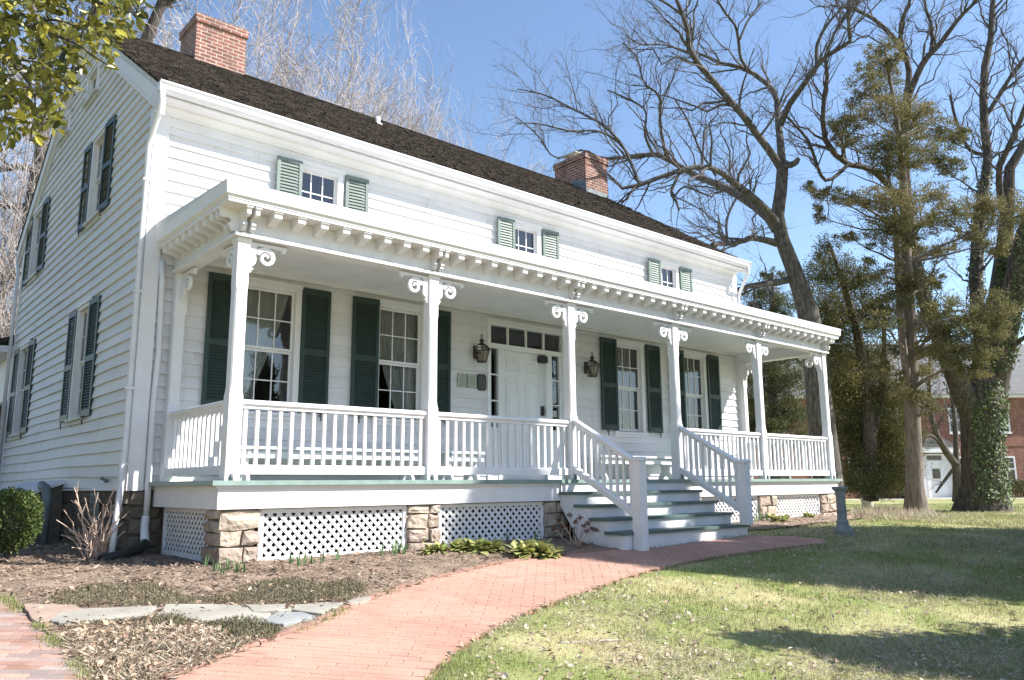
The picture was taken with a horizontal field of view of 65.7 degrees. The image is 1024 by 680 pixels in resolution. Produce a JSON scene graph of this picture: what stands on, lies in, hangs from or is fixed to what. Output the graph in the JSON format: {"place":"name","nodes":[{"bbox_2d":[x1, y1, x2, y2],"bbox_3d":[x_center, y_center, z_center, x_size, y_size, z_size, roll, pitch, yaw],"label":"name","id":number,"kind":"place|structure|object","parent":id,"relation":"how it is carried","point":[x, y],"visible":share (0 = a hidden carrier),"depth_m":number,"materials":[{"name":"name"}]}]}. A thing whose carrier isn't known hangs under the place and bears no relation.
{"place":"outdoors","nodes":[
{"label":"outdoors","id":0,"kind":"place"},
{"bbox_2d":[0,0,155,172],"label":"holly tree","id":1,"kind":"object","parent":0,"point":[43,26],"visible":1,"depth_m":3.85,"materials":[{"name":"green plant"}]},
{"bbox_2d":[83,0,222,42],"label":"bare tree","id":2,"kind":"object","parent":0,"point":[149,34],"visible":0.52,"depth_m":25.88,"materials":[{"name":"brown plant"}]},
{"bbox_2d":[169,536,825,679],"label":"brick path","id":3,"kind":"structure","parent":0,"point":[372,617],"depth_m":6.39,"materials":[{"name":"red brick"}]},
{"bbox_2d":[0,0,1023,343],"label":"sky","id":4,"kind":"structure","parent":0,"point":[464,29],"materials":[{"name":"blue"}]},
{"bbox_2d":[43,497,1023,679],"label":"lawn","id":5,"kind":"structure","parent":0,"point":[895,607],"depth_m":7.08,"materials":[{"name":"green plant"}]},
{"bbox_2d":[0,102,33,333],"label":"bare tree","id":6,"kind":"object","parent":5,"relation":"on","point":[11,215],"visible":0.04,"depth_m":28.85,"materials":[{"name":"plant"}]},
{"bbox_2d":[0,4,73,337],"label":"bare tree","id":7,"kind":"object","parent":5,"relation":"on","point":[11,239],"visible":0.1,"depth_m":22.73,"materials":[{"name":"plant"}]},
{"bbox_2d":[3,612,77,676],"bbox_3d":[-4.162,2.030,5.182,1.781,0.466,6.525,9,-14,-43],"label":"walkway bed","id":8,"kind":"object","parent":5,"relation":"on","point":[61,648],"visible":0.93,"depth_m":5.09,"materials":[{"name":"brown plant"}]},
{"bbox_2d":[0,598,87,679],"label":"brick walkway","id":9,"kind":"structure","parent":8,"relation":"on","point":[24,659],"depth_m":4.95,"materials":[{"name":"red brick"}]},
{"bbox_2d":[0,0,142,332],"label":"bare tree","id":10,"kind":"object","parent":5,"relation":"on","point":[39,159],"visible":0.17,"depth_m":24.85,"materials":[{"name":"brown plant"}]},
{"bbox_2d":[0,0,420,240],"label":"bare tree","id":11,"kind":"object","parent":5,"relation":"on","point":[163,42],"visible":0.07,"depth_m":30.46,"materials":[{"name":"plant"}]},
{"bbox_2d":[6,0,437,175],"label":"bare tree","id":12,"kind":"object","parent":5,"relation":"on","point":[349,82],"visible":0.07,"depth_m":31.80,"materials":[{"name":"plant"}]},
{"bbox_2d":[0,536,617,679],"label":"mulch bed","id":13,"kind":"object","parent":5,"relation":"on","point":[81,577],"visible":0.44,"depth_m":7.62,"materials":[{"name":"brown wood"}]},
{"bbox_2d":[0,486,44,562],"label":"boxwood shrub","id":14,"kind":"object","parent":13,"relation":"on","point":[15,535],"visible":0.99,"depth_m":8.61,"materials":[{"name":"green plant"}]},
{"bbox_2d":[23,604,81,627],"bbox_3d":[-3.423,2.044,5.930,0.366,0.108,0.578,8,-14,-40],"label":"flagstone","id":15,"kind":"object","parent":13,"relation":"on","point":[47,613],"visible":0.72,"depth_m":5.90,"materials":[{"name":"grey stone"}]},
{"bbox_2d":[56,486,124,558],"bbox_3d":[-4.784,2.056,9.024,0.775,0.905,0.568,0,-10,0],"label":"bare shrub","id":16,"kind":"object","parent":13,"relation":"on","point":[96,543],"visible":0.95,"depth_m":8.96,"materials":[{"name":"beige plant"}]},
{"bbox_2d":[50,606,156,624],"bbox_3d":[-3.032,2.061,5.912,0.723,0.091,0.378,6,-12,-30],"label":"flagstone","id":17,"kind":"object","parent":13,"relation":"on","point":[111,613],"visible":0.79,"depth_m":5.88,"materials":[{"name":"grey stone"}]},
{"bbox_2d":[52,618,284,679],"bbox_3d":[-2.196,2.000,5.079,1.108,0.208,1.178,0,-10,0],"label":"dry leaves","id":18,"kind":"object","parent":13,"relation":"on","point":[156,646],"visible":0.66,"depth_m":5.09,"materials":[{"name":"brown plant"}]},
{"bbox_2d":[77,612,282,641],"bbox_3d":[-2.364,2.053,5.702,1.507,0.171,0.370,-2,-10,6],"label":"heather cover","id":19,"kind":"object","parent":13,"relation":"on","point":[248,620],"visible":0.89,"depth_m":5.72,"materials":[{"name":"plant"}]},
{"bbox_2d":[41,575,368,606],"bbox_3d":[-2.522,2.156,6.837,2.562,0.184,1.059,2,-11,-16],"label":"heather cover","id":20,"kind":"object","parent":13,"relation":"on","point":[104,594],"visible":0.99,"depth_m":6.62,"materials":[{"name":"plant"}]},
{"bbox_2d":[203,553,209,566],"bbox_3d":[-3.059,2.206,7.941,0.054,0.130,0.045,8,-14,-40],"label":"daffodil sprout","id":21,"kind":"object","parent":13,"relation":"on","point":[205,561],"visible":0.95,"depth_m":7.93,"materials":[{"name":"green plant"}]},
{"bbox_2d":[155,604,270,624],"bbox_3d":[-2.294,2.116,6.085,0.866,0.134,0.510,0,-10,-4],"label":"flagstone","id":22,"kind":"object","parent":13,"relation":"on","point":[218,611],"visible":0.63,"depth_m":6.11,"materials":[{"name":"grey stone"}]},
{"bbox_2d":[213,560,218,570],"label":"daffodil sprout","id":23,"kind":"object","parent":13,"relation":"on","point":[215,568],"visible":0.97,"depth_m":7.70,"materials":[{"name":"green plant"}]},
{"bbox_2d":[219,563,225,574],"bbox_3d":[-2.765,2.176,7.580,0.065,0.135,0.071,1,-10,-10],"label":"daffodil sprout","id":24,"kind":"object","parent":13,"relation":"on","point":[221,569],"visible":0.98,"depth_m":7.56,"materials":[{"name":"green plant"}]},
{"bbox_2d":[226,557,231,569],"bbox_3d":[-2.781,2.193,7.778,0.040,0.138,0.086,-1,-10,2],"label":"daffodil sprout","id":25,"kind":"object","parent":13,"relation":"on","point":[227,560],"visible":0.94,"depth_m":7.75,"materials":[{"name":"green plant"}]},
{"bbox_2d":[233,559,240,572],"bbox_3d":[-2.670,2.190,7.691,0.048,0.135,0.100,8,-14,-40],"label":"daffodil sprout","id":26,"kind":"object","parent":13,"relation":"on","point":[236,569],"visible":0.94,"depth_m":7.67,"materials":[{"name":"green plant"}]},
{"bbox_2d":[244,603,291,613],"bbox_3d":[-1.945,2.154,6.316,0.357,0.080,0.234,3,-11,-18],"label":"flagstone","id":27,"kind":"object","parent":13,"relation":"on","point":[265,608],"visible":0.65,"depth_m":6.29,"materials":[{"name":"grey stone"}]},
{"bbox_2d":[263,612,315,626],"bbox_3d":[-1.740,2.140,6.049,0.296,0.084,0.405,-8,-12,34],"label":"flagstone","id":28,"kind":"object","parent":13,"relation":"on","point":[285,621],"visible":0.76,"depth_m":6.03,"materials":[{"name":"grey stone"}]},
{"bbox_2d":[288,552,294,562],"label":"daffodil sprout","id":29,"kind":"object","parent":13,"relation":"on","point":[291,558],"visible":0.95,"depth_m":8.26,"materials":[{"name":"green plant"}]},
{"bbox_2d":[5,535,581,679],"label":"fallen leaves","id":30,"kind":"object","parent":13,"relation":"on","point":[106,623],"visible":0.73,"depth_m":5.38,"materials":[{"name":"brown plant"}]},
{"bbox_2d":[296,554,304,566],"bbox_3d":[-2.178,2.255,8.137,0.081,0.143,0.077,6,-12,-33],"label":"daffodil sprout","id":31,"kind":"object","parent":13,"relation":"on","point":[298,560],"visible":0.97,"depth_m":8.12,"materials":[{"name":"green plant"}]},
{"bbox_2d":[292,602,342,615],"bbox_3d":[-1.598,2.192,6.445,0.327,0.085,0.392,-3,-11,14],"label":"flagstone","id":32,"kind":"object","parent":13,"relation":"on","point":[313,609],"visible":0.79,"depth_m":6.38,"materials":[{"name":"grey stone"}]},
{"bbox_2d":[320,549,325,561],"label":"daffodil sprout","id":33,"kind":"object","parent":13,"relation":"on","point":[323,558],"visible":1,"depth_m":8.42,"materials":[{"name":"green plant"}]},
{"bbox_2d":[335,548,341,559],"bbox_3d":[-1.878,2.312,8.561,0.052,0.144,0.069,8,-14,-40],"label":"daffodil sprout","id":34,"kind":"object","parent":13,"relation":"on","point":[337,557],"visible":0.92,"depth_m":8.58,"materials":[{"name":"green plant"}]},
{"bbox_2d":[347,596,370,604],"bbox_3d":[-1.285,2.229,6.734,0.104,0.068,0.312,-7,-12,31],"label":"flagstone","id":35,"kind":"object","parent":13,"relation":"on","point":[356,601],"visible":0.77,"depth_m":6.71,"materials":[{"name":"beige stone"}]},
{"bbox_2d":[377,541,383,554],"bbox_3d":[-1.479,2.359,8.997,0.102,0.175,0.100,8,-14,-40],"label":"daffodil sprout","id":36,"kind":"object","parent":13,"relation":"on","point":[381,552],"visible":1,"depth_m":8.97,"materials":[{"name":"green plant"}]},
{"bbox_2d":[393,545,397,555],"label":"daffodil sprout","id":37,"kind":"object","parent":13,"relation":"on","point":[395,549],"visible":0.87,"depth_m":9.02,"materials":[{"name":"green plant"}]},
{"bbox_2d":[395,540,401,551],"bbox_3d":[-1.307,2.392,9.247,0.060,0.175,0.126,8,-14,-40],"label":"daffodil sprout","id":38,"kind":"object","parent":13,"relation":"on","point":[398,547],"visible":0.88,"depth_m":9.25,"materials":[{"name":"green plant"}]},
{"bbox_2d":[402,543,407,553],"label":"daffodil sprout","id":39,"kind":"object","parent":13,"relation":"on","point":[404,550],"visible":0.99,"depth_m":9.20,"materials":[{"name":"green plant"}]},
{"bbox_2d":[418,541,450,554],"bbox_3d":[-0.903,2.449,9.349,0.355,0.141,0.525,-3,-11,15],"label":"primrose clump","id":40,"kind":"object","parent":13,"relation":"on","point":[439,547],"visible":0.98,"depth_m":9.31,"materials":[{"name":"green plant"}]},
{"bbox_2d":[446,537,469,552],"bbox_3d":[-0.629,2.470,9.553,0.410,0.160,0.416,8,-14,-40],"label":"primrose clump","id":41,"kind":"object","parent":13,"relation":"on","point":[455,544],"visible":0.76,"depth_m":9.53,"materials":[{"name":"green plant"}]},
{"bbox_2d":[455,537,508,555],"bbox_3d":[-0.336,2.491,9.640,0.620,0.203,0.796,-5,-11,24],"label":"primrose clump","id":42,"kind":"object","parent":13,"relation":"on","point":[482,545],"visible":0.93,"depth_m":9.52,"materials":[{"name":"green plant"}]},
{"bbox_2d":[506,538,563,559],"bbox_3d":[0.261,2.508,9.516,0.843,0.230,0.742,8,-14,-40],"label":"primrose clump","id":43,"kind":"object","parent":13,"relation":"on","point":[527,549],"visible":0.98,"depth_m":9.35,"materials":[{"name":"green plant"}]},
{"bbox_2d":[551,512,599,544],"bbox_3d":[0.815,2.477,10.320,0.527,0.459,0.480,8,-14,-40],"label":"dried hydrangea","id":44,"kind":"object","parent":13,"relation":"on","point":[588,522],"visible":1,"depth_m":10.35,"materials":[{"name":"brown plant"}]},
{"bbox_2d":[0,547,653,679],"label":"grass","id":45,"kind":"structure","parent":5,"relation":"on","point":[4,598],"depth_m":5.55,"materials":[{"name":"green plant"}]},
{"bbox_2d":[251,0,459,133],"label":"bare tree","id":46,"kind":"object","parent":5,"relation":"on","point":[405,88],"visible":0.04,"depth_m":35.09,"materials":[{"name":"plant"}]},
{"bbox_2d":[248,1,487,152],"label":"bare tree","id":47,"kind":"object","parent":5,"relation":"on","point":[431,104],"visible":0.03,"depth_m":33.53,"materials":[{"name":"plant"}]},
{"bbox_2d":[156,548,617,679],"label":"path edging","id":48,"kind":"object","parent":5,"relation":"on","point":[289,630],"visible":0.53,"depth_m":6.36,"materials":[{"name":"brick"}]},
{"bbox_2d":[311,2,472,150],"bbox_3d":[-4.966,-4.241,34.310,11.852,22.405,11.261,8,-14,-40],"label":"bare tree","id":49,"kind":"object","parent":5,"relation":"on","point":[413,91],"visible":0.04,"depth_m":34.30,"materials":[{"name":"plant"}]},
{"bbox_2d":[0,12,841,565],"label":"farmhouse","id":50,"kind":"object","parent":5,"relation":"on","point":[222,254],"visible":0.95,"depth_m":11.55,"materials":[{"name":"paint"}]},
{"bbox_2d":[8,338,31,440],"bbox_3d":[-9.368,0.965,15.217,0.185,1.875,1.030,8,-14,-40],"label":"window","id":51,"kind":"structure","parent":50,"relation":"in","point":[23,347],"depth_m":15.48,"materials":[{"name":"white paint"}]},
{"bbox_2d":[25,199,45,285],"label":"window","id":52,"kind":"structure","parent":50,"relation":"in","point":[32,276],"depth_m":16.00,"materials":[{"name":"white paint"}]},
{"bbox_2d":[56,109,71,147],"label":"window","id":53,"kind":"structure","parent":50,"relation":"in","point":[62,138],"depth_m":14.66,"materials":[{"name":"white paint"}]},
{"bbox_2d":[64,295,93,426],"bbox_3d":[-6.407,0.330,11.856,0.185,1.875,0.880,8,-14,-40],"label":"window","id":54,"kind":"structure","parent":50,"relation":"in","point":[73,419],"depth_m":12.06,"materials":[{"name":"white paint"}]},
{"bbox_2d":[82,55,101,111],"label":"window","id":55,"kind":"structure","parent":50,"relation":"in","point":[93,78],"depth_m":13.39,"materials":[{"name":"white paint"}]},
{"bbox_2d":[82,120,108,230],"bbox_3d":[-6.430,-2.538,12.378,0.185,1.545,0.880,8,-14,-40],"label":"window","id":56,"kind":"structure","parent":50,"relation":"in","point":[92,216],"depth_m":12.58,"materials":[{"name":"white paint"}]},
{"bbox_2d":[242,276,303,420],"bbox_3d":[-3.392,0.134,10.856,1.010,1.915,0.283,8,-14,-40],"label":"window","id":57,"kind":"structure","parent":50,"relation":"in","point":[267,300],"depth_m":10.98,"materials":[{"name":"white paint"}]},
{"bbox_2d":[292,157,345,205],"bbox_3d":[-2.872,-2.147,11.679,0.860,0.890,0.185,8,-14,-40],"label":"window","id":58,"kind":"structure","parent":50,"relation":"in","point":[312,168],"depth_m":11.80,"materials":[{"name":"white paint"}]},
{"bbox_2d":[239,446,417,479],"bbox_3d":[-2.461,1.696,10.766,2.800,0.435,0.420,8,-14,-40],"label":"porch bench","id":59,"kind":"object","parent":50,"relation":"on","point":[261,453],"visible":0.41,"depth_m":10.60,"materials":[{"name":"white paint"}]},
{"bbox_2d":[370,298,423,426],"bbox_3d":[-1.770,0.373,12.239,1.000,1.915,0.283,8,-14,-40],"label":"window","id":60,"kind":"structure","parent":50,"relation":"in","point":[400,322],"depth_m":12.38,"materials":[{"name":"white paint"}]},
{"bbox_2d":[438,451,484,479],"bbox_3d":[-0.817,1.938,12.169,0.850,0.435,0.420,8,-14,-40],"label":"porch bench","id":61,"kind":"object","parent":50,"relation":"on","point":[451,477],"visible":0.34,"depth_m":12.08,"materials":[{"name":"white paint"}]},
{"bbox_2d":[457,373,466,386],"bbox_3d":[-0.814,0.657,12.895,0.185,0.215,0.020,8,-14,-40],"label":"wall plaque","id":62,"kind":"object","parent":50,"relation":"attached to","point":[461,380],"depth_m":12.88,"materials":[{"name":"grey metal"}]},
{"bbox_2d":[467,374,476,387],"bbox_3d":[-0.657,0.680,13.028,0.190,0.215,0.020,8,-14,-40],"label":"wall plaque","id":63,"kind":"object","parent":50,"relation":"attached to","point":[471,381],"depth_m":13.02,"materials":[{"name":"grey metal"}]},
{"bbox_2d":[473,334,489,362],"bbox_3d":[-0.510,0.138,13.074,0.313,0.471,0.310,8,-14,-40],"label":"wall lantern","id":64,"kind":"object","parent":50,"relation":"attached to","point":[477,348],"depth_m":13.06,"materials":[{"name":"black metal"}]},
{"bbox_2d":[477,374,485,390],"bbox_3d":[-0.503,0.703,13.160,0.183,0.275,0.018,8,-14,-40],"label":"wall plaque","id":65,"kind":"object","parent":50,"relation":"attached to","point":[481,382],"depth_m":13.15,"materials":[{"name":"brown metal"}]},
{"bbox_2d":[507,216,541,254],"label":"window","id":66,"kind":"structure","parent":50,"relation":"in","point":[520,225],"depth_m":14.44,"materials":[{"name":"white paint"}]},
{"bbox_2d":[584,352,600,376],"bbox_3d":[1.482,0.456,14.769,0.313,0.471,0.310,8,-14,-40],"label":"wall lantern","id":67,"kind":"object","parent":50,"relation":"attached to","point":[587,369],"depth_m":14.76,"materials":[{"name":"black metal"}]},
{"bbox_2d":[586,455,671,478],"bbox_3d":[2.283,2.394,14.814,2.250,0.435,0.420,8,-14,-40],"label":"porch bench","id":68,"kind":"object","parent":50,"relation":"on","point":[665,463],"visible":0.51,"depth_m":15.01,"materials":[{"name":"white paint"}]},
{"bbox_2d":[612,338,648,437],"bbox_3d":[2.248,0.964,15.668,0.970,1.915,0.283,8,-14,-40],"label":"window","id":69,"kind":"structure","parent":50,"relation":"in","point":[623,346],"depth_m":15.79,"materials":[{"name":"white paint"}]},
{"bbox_2d":[654,257,679,288],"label":"window","id":70,"kind":"structure","parent":50,"relation":"in","point":[672,267],"depth_m":17.10,"materials":[{"name":"white paint"}]},
{"bbox_2d":[680,349,708,440],"bbox_3d":[3.847,1.200,17.032,0.960,1.915,0.283,8,-14,-40],"label":"window","id":71,"kind":"structure","parent":50,"relation":"in","point":[689,356],"depth_m":17.19,"materials":[{"name":"white paint"}]},
{"bbox_2d":[398,39,561,172],"bbox_3d":[-3.388,-3.359,37.545,11.496,21.853,11.312,9,-14,-43],"label":"bare tree","id":72,"kind":"object","parent":5,"relation":"on","point":[467,128],"visible":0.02,"depth_m":37.45,"materials":[{"name":"plant"}]},
{"bbox_2d":[447,94,552,176],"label":"bare tree","id":73,"kind":"object","parent":5,"relation":"on","point":[500,137],"visible":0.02,"depth_m":41.84,"materials":[{"name":"plant"}]},
{"bbox_2d":[559,639,622,643],"bbox_3d":[0.577,2.238,5.886,0.512,0.042,0.105,4,-11,-23],"label":"fallen stick","id":74,"kind":"object","parent":5,"relation":"on","point":[562,642],"visible":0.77,"depth_m":5.84,"materials":[{"name":"beige wood"}]},
{"bbox_2d":[448,0,947,499],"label":"bare tree","id":75,"kind":"object","parent":5,"relation":"on","point":[806,306],"visible":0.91,"depth_m":22.97,"materials":[{"name":"grey plant"}]},
{"bbox_2d":[429,511,1023,679],"bbox_3d":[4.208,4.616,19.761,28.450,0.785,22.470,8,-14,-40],"label":"fallen leaves","id":76,"kind":"object","parent":5,"relation":"on","point":[505,675],"visible":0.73,"depth_m":6.27,"materials":[{"name":"brown plant"}]},
{"bbox_2d":[478,509,1023,679],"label":"dry straw","id":77,"kind":"object","parent":5,"relation":"on","point":[867,648],"visible":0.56,"depth_m":6.37,"materials":[{"name":"beige plant"}]},
{"bbox_2d":[743,265,808,501],"bbox_3d":[10.264,1.556,31.253,3.746,9.453,4.440,-2,-10,6],"label":"hemlock tree","id":78,"kind":"object","parent":5,"relation":"on","point":[777,379],"visible":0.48,"depth_m":30.43,"materials":[{"name":"green plant"}]},
{"bbox_2d":[731,514,877,529],"bbox_3d":[5.378,3.422,15.198,2.754,0.106,6.974,-6,-12,30],"label":"garden bed","id":79,"kind":"object","parent":5,"relation":"on","point":[760,525],"visible":0.31,"depth_m":14.02,"materials":[{"name":"soil"}]},
{"bbox_2d":[763,513,791,521],"bbox_3d":[4.760,3.188,14.219,0.564,0.175,0.477,8,-14,-40],"label":"primrose clump","id":80,"kind":"object","parent":79,"relation":"on","point":[784,518],"visible":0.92,"depth_m":14.22,"materials":[{"name":"green plant"}]},
{"bbox_2d":[733,511,873,526],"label":"fallen leaves","id":81,"kind":"object","parent":79,"relation":"on","point":[848,514],"visible":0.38,"depth_m":14.55,"materials":[{"name":"brown plant"}]},
{"bbox_2d":[801,512,815,516],"bbox_3d":[5.711,3.351,15.172,0.367,0.125,0.370,8,-14,-40],"label":"primrose clump","id":82,"kind":"object","parent":79,"relation":"on","point":[807,514],"visible":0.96,"depth_m":15.14,"materials":[{"name":"green plant"}]},
{"bbox_2d":[831,486,853,536],"bbox_3d":[5.066,2.647,12.187,0.286,0.780,0.286,8,-14,-40],"label":"garden pedestal","id":83,"kind":"object","parent":5,"relation":"on","point":[842,527],"visible":0.98,"depth_m":12.14,"materials":[{"name":"grey stone"}]},
{"bbox_2d":[788,229,944,503],"bbox_3d":[11.523,0.811,26.686,6.453,9.377,4.331,8,-14,-40],"label":"spreading cedar","id":84,"kind":"object","parent":5,"relation":"on","point":[878,469],"visible":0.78,"depth_m":26.32,"materials":[{"name":"green plant"}]},
{"bbox_2d":[860,498,873,507],"bbox_3d":[13.219,6.081,29.480,0.470,0.380,0.470,8,-14,-40],"label":"stone planter","id":85,"kind":"object","parent":5,"relation":"on","point":[865,503],"visible":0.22,"depth_m":29.34,"materials":[{"name":"beige stone"}]},
{"bbox_2d":[747,0,1023,511],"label":"ivy clad tree","id":86,"kind":"object","parent":5,"relation":"on","point":[982,410],"visible":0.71,"depth_m":25.16,"materials":[{"name":"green plant"}]},
{"bbox_2d":[747,344,1023,498],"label":"brick building","id":87,"kind":"structure","parent":5,"relation":"on","point":[1014,442],"depth_m":46.48,"materials":[{"name":"red brick"}]},
{"bbox_2d":[782,458,790,478],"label":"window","id":88,"kind":"structure","parent":87,"relation":"in","point":[783,477],"depth_m":45.77,"materials":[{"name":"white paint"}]},
{"bbox_2d":[947,408,959,433],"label":"window","id":89,"kind":"structure","parent":87,"relation":"in","point":[949,419],"depth_m":46.62,"materials":[{"name":"white paint"}]},
{"bbox_2d":[1002,412,1011,433],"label":"window","id":90,"kind":"structure","parent":87,"relation":"in","point":[1009,432],"depth_m":46.65,"materials":[{"name":"white paint"}]},
{"bbox_2d":[1002,456,1016,482],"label":"window","id":91,"kind":"structure","parent":87,"relation":"in","point":[1013,474],"depth_m":46.21,"materials":[{"name":"white paint"}]},
{"bbox_2d":[850,502,940,521],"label":"dried iris leaves","id":92,"kind":"object","parent":5,"relation":"on","point":[895,510],"visible":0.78,"depth_m":17.33,"materials":[{"name":"beige plant"}]},
{"bbox_2d":[796,33,1023,511],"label":"cedar tree","id":93,"kind":"object","parent":5,"relation":"on","point":[911,324],"visible":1,"depth_m":22.34,"materials":[{"name":"green plant"}]},
{"bbox_2d":[918,329,960,501],"bbox_3d":[18.352,2.918,33.833,4.768,7.917,3.876,8,-14,-40],"label":"bare tree","id":94,"kind":"object","parent":5,"relation":"on","point":[953,459],"visible":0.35,"depth_m":33.83,"materials":[{"name":"brown plant"}]},
{"bbox_2d":[1006,479,1023,497],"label":"clipped hedge","id":95,"kind":"object","parent":5,"relation":"on","point":[1017,482],"visible":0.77,"depth_m":44.91,"materials":[{"name":"green plant"}]}
]}

